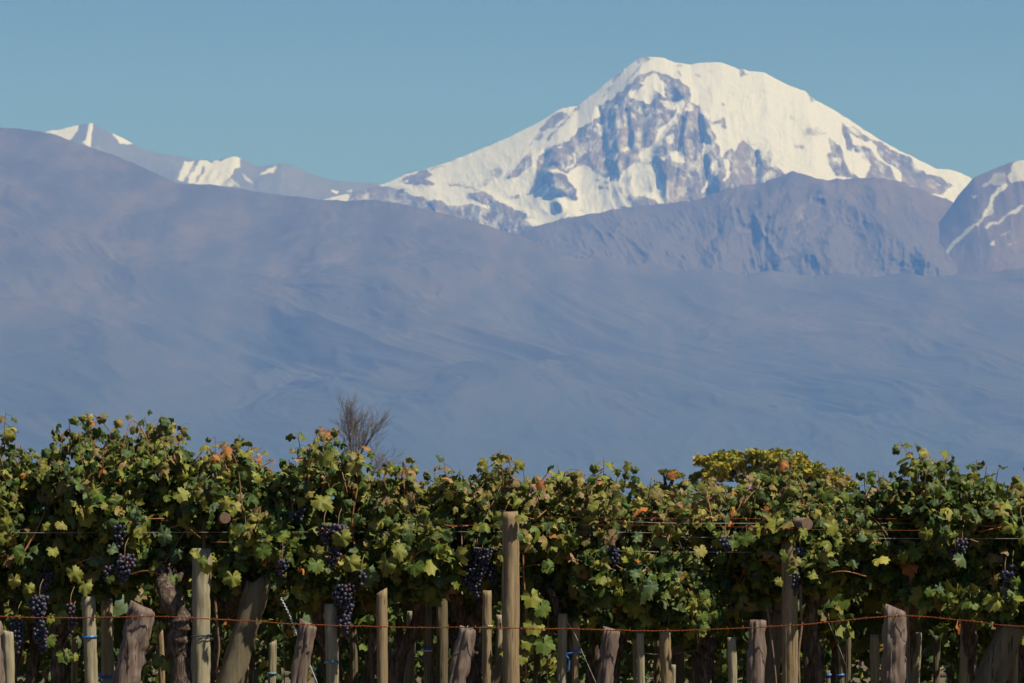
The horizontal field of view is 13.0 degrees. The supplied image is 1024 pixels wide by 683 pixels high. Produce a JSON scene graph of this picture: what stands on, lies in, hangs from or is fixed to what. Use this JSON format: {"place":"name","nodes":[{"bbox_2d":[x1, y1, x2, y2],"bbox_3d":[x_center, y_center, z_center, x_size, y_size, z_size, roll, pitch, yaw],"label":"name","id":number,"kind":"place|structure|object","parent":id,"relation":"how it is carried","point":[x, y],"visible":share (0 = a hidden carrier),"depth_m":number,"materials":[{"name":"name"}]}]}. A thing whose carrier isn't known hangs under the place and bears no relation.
{"place":"outdoors","nodes":[
{"label":"outdoors","id":0,"kind":"place"},
{"bbox_2d":[45,123,380,199],"bbox_3d":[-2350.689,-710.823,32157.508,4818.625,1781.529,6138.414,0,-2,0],"label":"mountain ridge","id":1,"kind":"structure","parent":0,"point":[280,179],"depth_m":32285.16,"materials":[{"name":"stone"}]},
{"bbox_2d":[17,638,946,682],"bbox_3d":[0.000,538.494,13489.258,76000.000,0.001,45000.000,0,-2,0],"label":"ground","id":2,"kind":"structure","parent":0,"point":[943,676],"depth_m":45.79,"materials":[{"name":"soil"}]},
{"bbox_2d":[0,621,4,682],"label":"fence post","id":3,"kind":"object","parent":2,"relation":"on","point":[2,675],"visible":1,"depth_m":17.55,"materials":[{"name":"wood"}]},
{"bbox_2d":[2,630,14,682],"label":"trellis pole","id":4,"kind":"object","parent":2,"relation":"on","point":[8,651],"visible":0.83,"depth_m":18.69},
{"bbox_2d":[4,605,22,682],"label":"grapevine","id":5,"kind":"object","parent":2,"relation":"on","point":[17,660],"depth_m":25.23,"materials":[{"name":"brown plant"}]},
{"bbox_2d":[0,411,80,653],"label":"grapevine","id":6,"kind":"object","parent":2,"relation":"on","point":[16,555],"visible":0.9,"depth_m":18.92,"materials":[{"name":"green plant"}]},
{"bbox_2d":[1,617,115,682],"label":"grapevine","id":7,"kind":"object","parent":2,"relation":"on","point":[46,656],"visible":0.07,"depth_m":29.39,"materials":[{"name":"green plant"}]},
{"bbox_2d":[6,411,133,682],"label":"grapevine","id":8,"kind":"object","parent":2,"relation":"on","point":[77,566],"visible":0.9,"depth_m":18.92,"materials":[{"name":"green plant"}]},
{"bbox_2d":[71,638,77,682],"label":"trellis pole","id":9,"kind":"object","parent":2,"relation":"on","point":[74,665],"visible":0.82,"depth_m":20.95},
{"bbox_2d":[3,583,156,682],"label":"grapevine","id":10,"kind":"object","parent":2,"relation":"on","point":[120,608],"visible":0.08,"depth_m":20.35,"materials":[{"name":"green plant"}]},
{"bbox_2d":[81,596,97,682],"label":"trellis pole","id":11,"kind":"object","parent":2,"relation":"on","point":[88,605],"visible":0.96,"depth_m":18.89,"materials":[{"name":"beige wood"}]},
{"bbox_2d":[12,619,169,682],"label":"grapevine","id":12,"kind":"object","parent":2,"relation":"on","point":[145,673],"visible":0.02,"depth_m":31.74,"materials":[{"name":"green plant"}]},
{"bbox_2d":[98,598,113,682],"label":"trellis pole","id":13,"kind":"object","parent":2,"relation":"on","point":[107,662],"visible":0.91,"depth_m":19.44,"materials":[{"name":"brown wood"}]},
{"bbox_2d":[111,601,154,682],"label":"fence post","id":14,"kind":"object","parent":2,"relation":"on","point":[134,645],"visible":1,"depth_m":17.52,"materials":[{"name":"wood"}]},
{"bbox_2d":[0,614,1023,632],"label":"barbed wire","id":15,"kind":"object","parent":14,"relation":"attached to","point":[533,629],"visible":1,"depth_m":17.51,"materials":[{"name":"metal"}]},
{"bbox_2d":[97,410,214,682],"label":"grapevine","id":16,"kind":"object","parent":2,"relation":"on","point":[158,472],"visible":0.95,"depth_m":18.90,"materials":[{"name":"green plant"}]},
{"bbox_2d":[157,630,164,682],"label":"trellis pole","id":17,"kind":"object","parent":2,"relation":"on","point":[160,643],"visible":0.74,"depth_m":20.25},
{"bbox_2d":[68,599,270,682],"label":"grapevine","id":18,"kind":"object","parent":2,"relation":"on","point":[151,647],"visible":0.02,"depth_m":29.36,"materials":[{"name":"green plant"}]},
{"bbox_2d":[99,623,277,671],"bbox_3d":[-2.315,1.998,32.176,1.574,1.814,1.479,0,-2,-9],"label":"grapevine","id":19,"kind":"object","parent":2,"relation":"on","point":[264,652],"visible":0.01,"depth_m":31.89,"materials":[{"name":"green plant"}]},
{"bbox_2d":[158,594,229,682],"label":"grapevine","id":20,"kind":"object","parent":2,"relation":"on","point":[165,633],"visible":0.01,"depth_m":23.33,"materials":[{"name":"brown plant"}]},
{"bbox_2d":[190,548,211,682],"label":"trellis pole","id":21,"kind":"object","parent":2,"relation":"on","point":[200,666],"visible":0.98,"depth_m":18.77,"materials":[{"name":"wood"}]},
{"bbox_2d":[79,475,337,642],"bbox_3d":[-1.482,1.561,21.726,1.429,1.854,1.421,0,-2,-4],"label":"grapevine","id":22,"kind":"object","parent":2,"relation":"on","point":[221,612],"visible":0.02,"depth_m":22.00,"materials":[{"name":"green plant"}]},
{"bbox_2d":[96,519,328,682],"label":"grapevine","id":23,"kind":"object","parent":2,"relation":"on","point":[187,589],"visible":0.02,"depth_m":20.62,"materials":[{"name":"green plant"}]},
{"bbox_2d":[210,624,222,682],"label":"grapevine","id":24,"kind":"object","parent":2,"relation":"on","point":[213,667],"visible":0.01,"depth_m":25.11,"materials":[{"name":"brown plant"}]},
{"bbox_2d":[145,422,299,682],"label":"grapevine","id":25,"kind":"object","parent":2,"relation":"on","point":[233,548],"visible":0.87,"depth_m":18.91,"materials":[{"name":"green plant"}]},
{"bbox_2d":[215,573,270,682],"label":"brace post","id":26,"kind":"object","parent":2,"relation":"on","point":[243,635],"visible":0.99,"depth_m":18.77,"materials":[{"name":"wood"}]},
{"bbox_2d":[267,640,276,682],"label":"trellis pole","id":27,"kind":"object","parent":2,"relation":"on","point":[272,662],"visible":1,"depth_m":19.84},
{"bbox_2d":[210,612,395,682],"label":"grapevine","id":28,"kind":"object","parent":2,"relation":"on","point":[344,642],"visible":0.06,"depth_m":29.29,"materials":[{"name":"green plant"}]},
{"bbox_2d":[290,618,316,682],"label":"fence post","id":29,"kind":"object","parent":2,"relation":"on","point":[301,660],"visible":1,"depth_m":17.54,"materials":[{"name":"wood"}]},
{"bbox_2d":[223,595,389,682],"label":"grapevine","id":30,"kind":"object","parent":2,"relation":"on","point":[361,631],"visible":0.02,"depth_m":23.47,"materials":[{"name":"green plant"}]},
{"bbox_2d":[212,612,402,682],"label":"grapevine","id":31,"kind":"object","parent":2,"relation":"on","point":[279,659],"visible":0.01,"depth_m":31.94,"materials":[{"name":"green plant"}]},
{"bbox_2d":[252,425,386,682],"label":"grapevine","id":32,"kind":"object","parent":2,"relation":"on","point":[318,566],"visible":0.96,"depth_m":18.87,"materials":[{"name":"green plant"}]},
{"bbox_2d":[324,603,338,682],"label":"trellis pole","id":33,"kind":"object","parent":2,"relation":"on","point":[331,662],"visible":0.94,"depth_m":18.76,"materials":[{"name":"wood"}]},
{"bbox_2d":[349,624,357,682],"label":"trellis pole","id":34,"kind":"object","parent":2,"relation":"on","point":[353,640],"visible":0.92,"depth_m":20.74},
{"bbox_2d":[319,390,410,477],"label":"bare tree","id":35,"kind":"object","parent":2,"relation":"on","point":[352,427],"visible":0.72,"depth_m":149.91,"materials":[{"name":"grey plant"}]},
{"bbox_2d":[360,632,372,682],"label":"grapevine","id":36,"kind":"object","parent":2,"relation":"on","point":[365,670],"depth_m":27.32,"materials":[{"name":"brown plant"}]},
{"bbox_2d":[287,499,456,682],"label":"grapevine","id":37,"kind":"object","parent":2,"relation":"on","point":[373,655],"visible":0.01,"depth_m":25.27,"materials":[{"name":"brown plant"}]},
{"bbox_2d":[252,477,501,650],"bbox_3d":[-0.583,1.582,22.011,1.429,1.835,1.421,0,-2,7],"label":"grapevine","id":38,"kind":"object","parent":2,"relation":"on","point":[393,612],"visible":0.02,"depth_m":21.86,"materials":[{"name":"green plant"}]},
{"bbox_2d":[376,588,387,682],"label":"trellis pole","id":39,"kind":"object","parent":2,"relation":"on","point":[382,637],"visible":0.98,"depth_m":18.73,"materials":[{"name":"wood"}]},
{"bbox_2d":[348,456,458,682],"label":"grapevine","id":40,"kind":"object","parent":2,"relation":"on","point":[402,511],"visible":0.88,"depth_m":18.88,"materials":[{"name":"green plant"}]},
{"bbox_2d":[403,611,414,682],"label":"trellis pole","id":41,"kind":"object","parent":2,"relation":"on","point":[409,674],"visible":0.5,"depth_m":19.74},
{"bbox_2d":[422,605,431,682],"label":"trellis pole","id":42,"kind":"object","parent":2,"relation":"on","point":[427,645],"visible":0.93,"depth_m":19.35,"materials":[{"name":"brown wood"}]},
{"bbox_2d":[288,474,581,682],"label":"grapevine","id":43,"kind":"object","parent":2,"relation":"on","point":[296,617],"visible":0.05,"depth_m":20.27,"materials":[{"name":"green plant"}]},
{"bbox_2d":[436,598,447,682],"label":"trellis pole","id":44,"kind":"object","parent":2,"relation":"on","point":[442,647],"visible":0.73,"depth_m":19.64,"materials":[{"name":"wood"}]},
{"bbox_2d":[341,605,546,682],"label":"grapevine","id":45,"kind":"object","parent":2,"relation":"on","point":[418,671],"visible":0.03,"depth_m":29.29,"materials":[{"name":"green plant"}]},
{"bbox_2d":[448,625,475,682],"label":"fence post","id":46,"kind":"object","parent":2,"relation":"on","point":[460,663],"visible":1,"depth_m":17.54,"materials":[{"name":"wood"}]},
{"bbox_2d":[414,454,516,682],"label":"grapevine","id":47,"kind":"object","parent":2,"relation":"on","point":[463,563],"visible":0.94,"depth_m":18.92,"materials":[{"name":"green plant"}]},
{"bbox_2d":[17,639,946,682],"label":"weeds","id":48,"kind":"object","parent":2,"relation":"on","point":[156,679],"visible":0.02,"depth_m":43.41,"materials":[{"name":"green plant"}]},
{"bbox_2d":[479,590,492,682],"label":"trellis pole","id":49,"kind":"object","parent":2,"relation":"on","point":[486,639],"visible":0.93,"depth_m":18.75,"materials":[{"name":"wood"}]},
{"bbox_2d":[495,615,502,663],"bbox_3d":[-0.060,1.809,19.544,0.043,1.240,0.033,0,-2,0],"label":"trellis pole","id":50,"kind":"object","parent":2,"relation":"on","point":[498,646],"visible":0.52,"depth_m":19.55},
{"bbox_2d":[492,624,524,682],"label":"brace post","id":51,"kind":"object","parent":2,"relation":"on","point":[497,672],"visible":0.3,"depth_m":18.94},
{"bbox_2d":[501,511,519,682],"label":"trellis pole","id":52,"kind":"object","parent":2,"relation":"on","point":[510,594],"visible":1,"depth_m":18.62,"materials":[{"name":"wood"}]},
{"bbox_2d":[399,493,626,640],"bbox_3d":[0.039,1.648,23.299,1.378,1.806,1.506,0,-2,-2],"label":"grapevine","id":53,"kind":"object","parent":2,"relation":"on","point":[420,637],"depth_m":23.54,"materials":[{"name":"green plant"}]},
{"bbox_2d":[499,608,533,682],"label":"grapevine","id":54,"kind":"object","parent":2,"relation":"on","point":[522,621],"visible":0.06,"depth_m":19.23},
{"bbox_2d":[473,449,584,682],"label":"grapevine","id":55,"kind":"object","parent":2,"relation":"on","point":[537,599],"visible":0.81,"depth_m":18.89,"materials":[{"name":"green plant"}]},
{"bbox_2d":[533,636,540,682],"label":"trellis pole","id":56,"kind":"object","parent":2,"relation":"on","point":[536,670],"visible":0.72,"depth_m":20.74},
{"bbox_2d":[557,613,567,682],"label":"trellis pole","id":57,"kind":"object","parent":2,"relation":"on","point":[562,657],"visible":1,"depth_m":18.87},
{"bbox_2d":[481,608,653,681],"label":"grapevine","id":58,"kind":"object","parent":2,"relation":"on","point":[584,647],"visible":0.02,"depth_m":31.90,"materials":[{"name":"green plant"}]},
{"bbox_2d":[565,621,580,682],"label":"trellis pole","id":59,"kind":"object","parent":2,"relation":"on","point":[575,652],"visible":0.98,"depth_m":18.85,"materials":[{"name":"brown wood"}]},
{"bbox_2d":[491,500,692,682],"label":"grapevine","id":60,"kind":"object","parent":2,"relation":"on","point":[552,667],"visible":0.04,"depth_m":29.49,"materials":[{"name":"green plant"}]},
{"bbox_2d":[448,509,741,682],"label":"grapevine","id":61,"kind":"object","parent":2,"relation":"on","point":[596,647],"visible":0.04,"depth_m":20.45,"materials":[{"name":"green plant"}]},
{"bbox_2d":[580,515,629,682],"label":"grapevine","id":62,"kind":"object","parent":2,"relation":"on","point":[588,672],"depth_m":22.05,"materials":[{"name":"brown plant"}]},
{"bbox_2d":[596,626,619,682],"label":"fence post","id":63,"kind":"object","parent":2,"relation":"on","point":[609,648],"visible":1,"depth_m":17.54,"materials":[{"name":"wood"}]},
{"bbox_2d":[535,460,720,682],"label":"grapevine","id":64,"kind":"object","parent":2,"relation":"on","point":[618,580],"visible":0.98,"depth_m":18.85,"materials":[{"name":"green plant"}]},
{"bbox_2d":[636,633,644,682],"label":"trellis pole","id":65,"kind":"object","parent":2,"relation":"on","point":[640,658],"visible":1,"depth_m":18.80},
{"bbox_2d":[541,516,762,664],"bbox_3d":[0.801,1.700,23.513,1.401,1.716,1.512,0,-2,-5],"label":"grapevine","id":66,"kind":"object","parent":2,"relation":"on","point":[545,632],"depth_m":23.38,"materials":[{"name":"green plant"}]},
{"bbox_2d":[653,641,659,682],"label":"trellis pole","id":67,"kind":"object","parent":2,"relation":"on","point":[656,676],"visible":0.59,"depth_m":20.55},
{"bbox_2d":[659,631,671,682],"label":"trellis pole","id":68,"kind":"object","parent":2,"relation":"on","point":[665,659],"visible":0.94,"depth_m":18.79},
{"bbox_2d":[586,612,748,663],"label":"grapevine","id":69,"kind":"object","parent":2,"relation":"on","point":[745,636],"depth_m":25.04,"materials":[{"name":"green plant"}]},
{"bbox_2d":[653,468,693,496],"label":"tree","id":70,"kind":"object","parent":2,"relation":"on","point":[666,488],"visible":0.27,"depth_m":174.81,"materials":[{"name":"green plant"}]},
{"bbox_2d":[675,644,684,682],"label":"trellis pole","id":71,"kind":"object","parent":2,"relation":"on","point":[680,668],"visible":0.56,"depth_m":20.34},
{"bbox_2d":[624,622,801,679],"bbox_3d":[1.383,2.023,32.214,1.469,1.766,1.572,0,-2,-3],"label":"grapevine","id":72,"kind":"object","parent":2,"relation":"on","point":[740,673],"visible":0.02,"depth_m":32.04,"materials":[{"name":"green plant"}]},
{"bbox_2d":[645,465,795,682],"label":"grapevine","id":73,"kind":"object","parent":2,"relation":"on","point":[736,568],"visible":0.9,"depth_m":18.96,"materials":[{"name":"green plant"}]},
{"bbox_2d":[609,495,837,682],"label":"grapevine","id":74,"kind":"object","parent":2,"relation":"on","point":[720,657],"visible":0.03,"depth_m":29.32,"materials":[{"name":"green plant"}]},
{"bbox_2d":[727,637,736,682],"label":"trellis pole","id":75,"kind":"object","parent":2,"relation":"on","point":[732,660],"visible":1,"depth_m":18.80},
{"bbox_2d":[746,620,766,682],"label":"fence post","id":76,"kind":"object","parent":2,"relation":"on","point":[756,655],"visible":1,"depth_m":17.54,"materials":[{"name":"wood"}]},
{"bbox_2d":[762,599,781,682],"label":"brace post","id":77,"kind":"object","parent":2,"relation":"on","point":[769,674],"visible":0.4,"depth_m":19.22,"materials":[{"name":"wood"}]},
{"bbox_2d":[688,447,859,494],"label":"broad tree","id":78,"kind":"object","parent":2,"relation":"on","point":[724,466],"visible":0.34,"depth_m":189.47,"materials":[{"name":"green plant"}]},
{"bbox_2d":[781,537,798,682],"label":"trellis pole","id":79,"kind":"object","parent":2,"relation":"on","point":[789,616],"visible":0.88,"depth_m":18.80,"materials":[{"name":"wood"}]},
{"bbox_2d":[714,499,887,645],"bbox_3d":[1.631,1.658,23.252,1.378,1.781,1.506,0,-2,-2],"label":"grapevine","id":80,"kind":"object","parent":2,"relation":"on","point":[723,635],"depth_m":23.46,"materials":[{"name":"green plant"}]},
{"bbox_2d":[803,625,808,682],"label":"trellis pole","id":81,"kind":"object","parent":2,"relation":"on","point":[805,670],"visible":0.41,"depth_m":20.15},
{"bbox_2d":[757,452,892,682],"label":"grapevine","id":82,"kind":"object","parent":2,"relation":"on","point":[818,554],"visible":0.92,"depth_m":18.85,"materials":[{"name":"green plant"}]},
{"bbox_2d":[792,518,812,529],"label":"cross beam","id":83,"kind":"structure","parent":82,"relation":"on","point":[803,523],"depth_m":18.65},
{"bbox_2d":[152,525,988,530],"bbox_3d":[-0.080,0.789,18.988,6.678,0.030,0.593,0,-2,0],"label":"trellis wire","id":84,"kind":"object","parent":83,"relation":"attached to","point":[649,525],"visible":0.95,"depth_m":18.78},
{"bbox_2d":[682,487,982,682],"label":"grapevine","id":85,"kind":"object","parent":2,"relation":"on","point":[838,606],"visible":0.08,"depth_m":20.29,"materials":[{"name":"green plant"}]},
{"bbox_2d":[741,635,932,682],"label":"grapevine","id":86,"kind":"object","parent":2,"relation":"on","point":[859,673],"visible":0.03,"depth_m":32.13,"materials":[{"name":"green plant"}]},
{"bbox_2d":[836,644,844,682],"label":"trellis pole","id":87,"kind":"object","parent":2,"relation":"on","point":[840,674],"visible":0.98,"depth_m":20.15,"materials":[{"name":"brown wood"}]},
{"bbox_2d":[844,637,850,682],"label":"trellis pole","id":88,"kind":"object","parent":2,"relation":"on","point":[847,662],"visible":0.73,"depth_m":21.14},
{"bbox_2d":[870,634,879,682],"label":"trellis pole","id":89,"kind":"object","parent":2,"relation":"on","point":[874,660],"visible":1,"depth_m":19.34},
{"bbox_2d":[823,439,952,682],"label":"grapevine","id":90,"kind":"object","parent":2,"relation":"on","point":[899,577],"visible":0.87,"depth_m":18.96,"materials":[{"name":"green plant"}]},
{"bbox_2d":[880,604,906,682],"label":"fence post","id":91,"kind":"object","parent":2,"relation":"on","point":[893,659],"visible":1,"depth_m":17.53,"materials":[{"name":"wood"}]},
{"bbox_2d":[800,604,991,682],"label":"grapevine","id":92,"kind":"object","parent":2,"relation":"on","point":[863,657],"visible":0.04,"depth_m":29.26,"materials":[{"name":"green plant"}]},
{"bbox_2d":[903,606,909,682],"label":"trellis pole","id":93,"kind":"object","parent":2,"relation":"on","point":[907,649],"visible":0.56,"depth_m":19.15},
{"bbox_2d":[869,629,959,682],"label":"grapevine","id":94,"kind":"object","parent":2,"relation":"on","point":[948,665],"depth_m":32.08,"materials":[{"name":"green plant"}]},
{"bbox_2d":[910,633,921,682],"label":"trellis pole","id":95,"kind":"object","parent":2,"relation":"on","point":[915,673],"visible":0.63,"depth_m":19.64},
{"bbox_2d":[879,478,987,645],"bbox_3d":[2.359,1.576,22.130,1.378,1.857,1.506,0,-2,-9],"label":"grapevine","id":96,"kind":"object","parent":2,"relation":"on","point":[929,625],"depth_m":21.83,"materials":[{"name":"green plant"}]},
{"bbox_2d":[933,636,939,682],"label":"trellis pole","id":97,"kind":"object","parent":2,"relation":"on","point":[936,661],"visible":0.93,"depth_m":21.34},
{"bbox_2d":[850,557,1023,682],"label":"grapevine","id":98,"kind":"object","parent":2,"relation":"on","point":[860,643],"visible":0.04,"depth_m":20.43,"materials":[{"name":"green plant"}]},
{"bbox_2d":[959,621,969,682],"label":"trellis pole","id":99,"kind":"object","parent":2,"relation":"on","point":[964,677],"visible":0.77,"depth_m":19.44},
{"bbox_2d":[910,450,1023,682],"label":"grapevine","id":100,"kind":"object","parent":2,"relation":"on","point":[968,571],"visible":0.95,"depth_m":18.90,"materials":[{"name":"green plant"}]},
{"bbox_2d":[916,627,1023,682],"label":"grapevine","id":101,"kind":"object","parent":2,"relation":"on","point":[926,673],"visible":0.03,"depth_m":29.41,"materials":[{"name":"green plant"}]},
{"bbox_2d":[973,623,1023,682],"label":"brace post","id":102,"kind":"object","parent":2,"relation":"on","point":[997,660],"visible":0.99,"depth_m":18.91,"materials":[{"name":"wood"}]},
{"bbox_2d":[989,468,1023,631],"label":"grapevine","id":103,"kind":"object","parent":2,"relation":"on","point":[1015,530],"visible":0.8,"depth_m":18.88,"materials":[{"name":"green plant"}]},
{"bbox_2d":[1018,644,1023,682],"bbox_3d":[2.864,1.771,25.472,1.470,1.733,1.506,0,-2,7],"label":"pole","id":104,"kind":"object","parent":2,"relation":"on","point":[1021,662],"depth_m":25.31,"materials":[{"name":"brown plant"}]},
{"bbox_2d":[0,128,1023,499],"bbox_3d":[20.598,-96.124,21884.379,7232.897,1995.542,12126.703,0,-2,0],"label":"foothills","id":105,"kind":"structure","parent":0,"point":[258,320],"depth_m":19874.65,"materials":[{"name":"stone"}]},
{"bbox_2d":[0,0,1023,183],"label":"sky","id":106,"kind":"structure","parent":0,"point":[365,91],"materials":[{"name":"blue"}]},
{"bbox_2d":[46,532,1018,538],"bbox_3d":[-0.087,0.815,18.883,6.556,0.032,0.002,0,-2,0],"label":"trellis wire","id":107,"kind":"object","parent":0,"point":[619,532],"visible":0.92,"depth_m":18.88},
{"bbox_2d":[324,57,971,233],"bbox_3d":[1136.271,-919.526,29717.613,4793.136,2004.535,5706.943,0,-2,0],"label":"mountain peak","id":108,"kind":"structure","parent":0,"point":[649,130],"depth_m":29357.42,"materials":[{"name":"snow"}]},
{"bbox_2d":[518,171,956,276],"bbox_3d":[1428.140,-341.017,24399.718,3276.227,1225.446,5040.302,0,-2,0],"label":"mountain ridge","id":109,"kind":"structure","parent":0,"point":[792,222],"depth_m":24037.57,"materials":[{"name":"stone"}]},
{"bbox_2d":[938,160,1023,273],"bbox_3d":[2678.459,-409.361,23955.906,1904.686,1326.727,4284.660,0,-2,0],"label":"mountain ridge","id":110,"kind":"structure","parent":0,"point":[981,225],"depth_m":23725.03,"materials":[{"name":"stone"}]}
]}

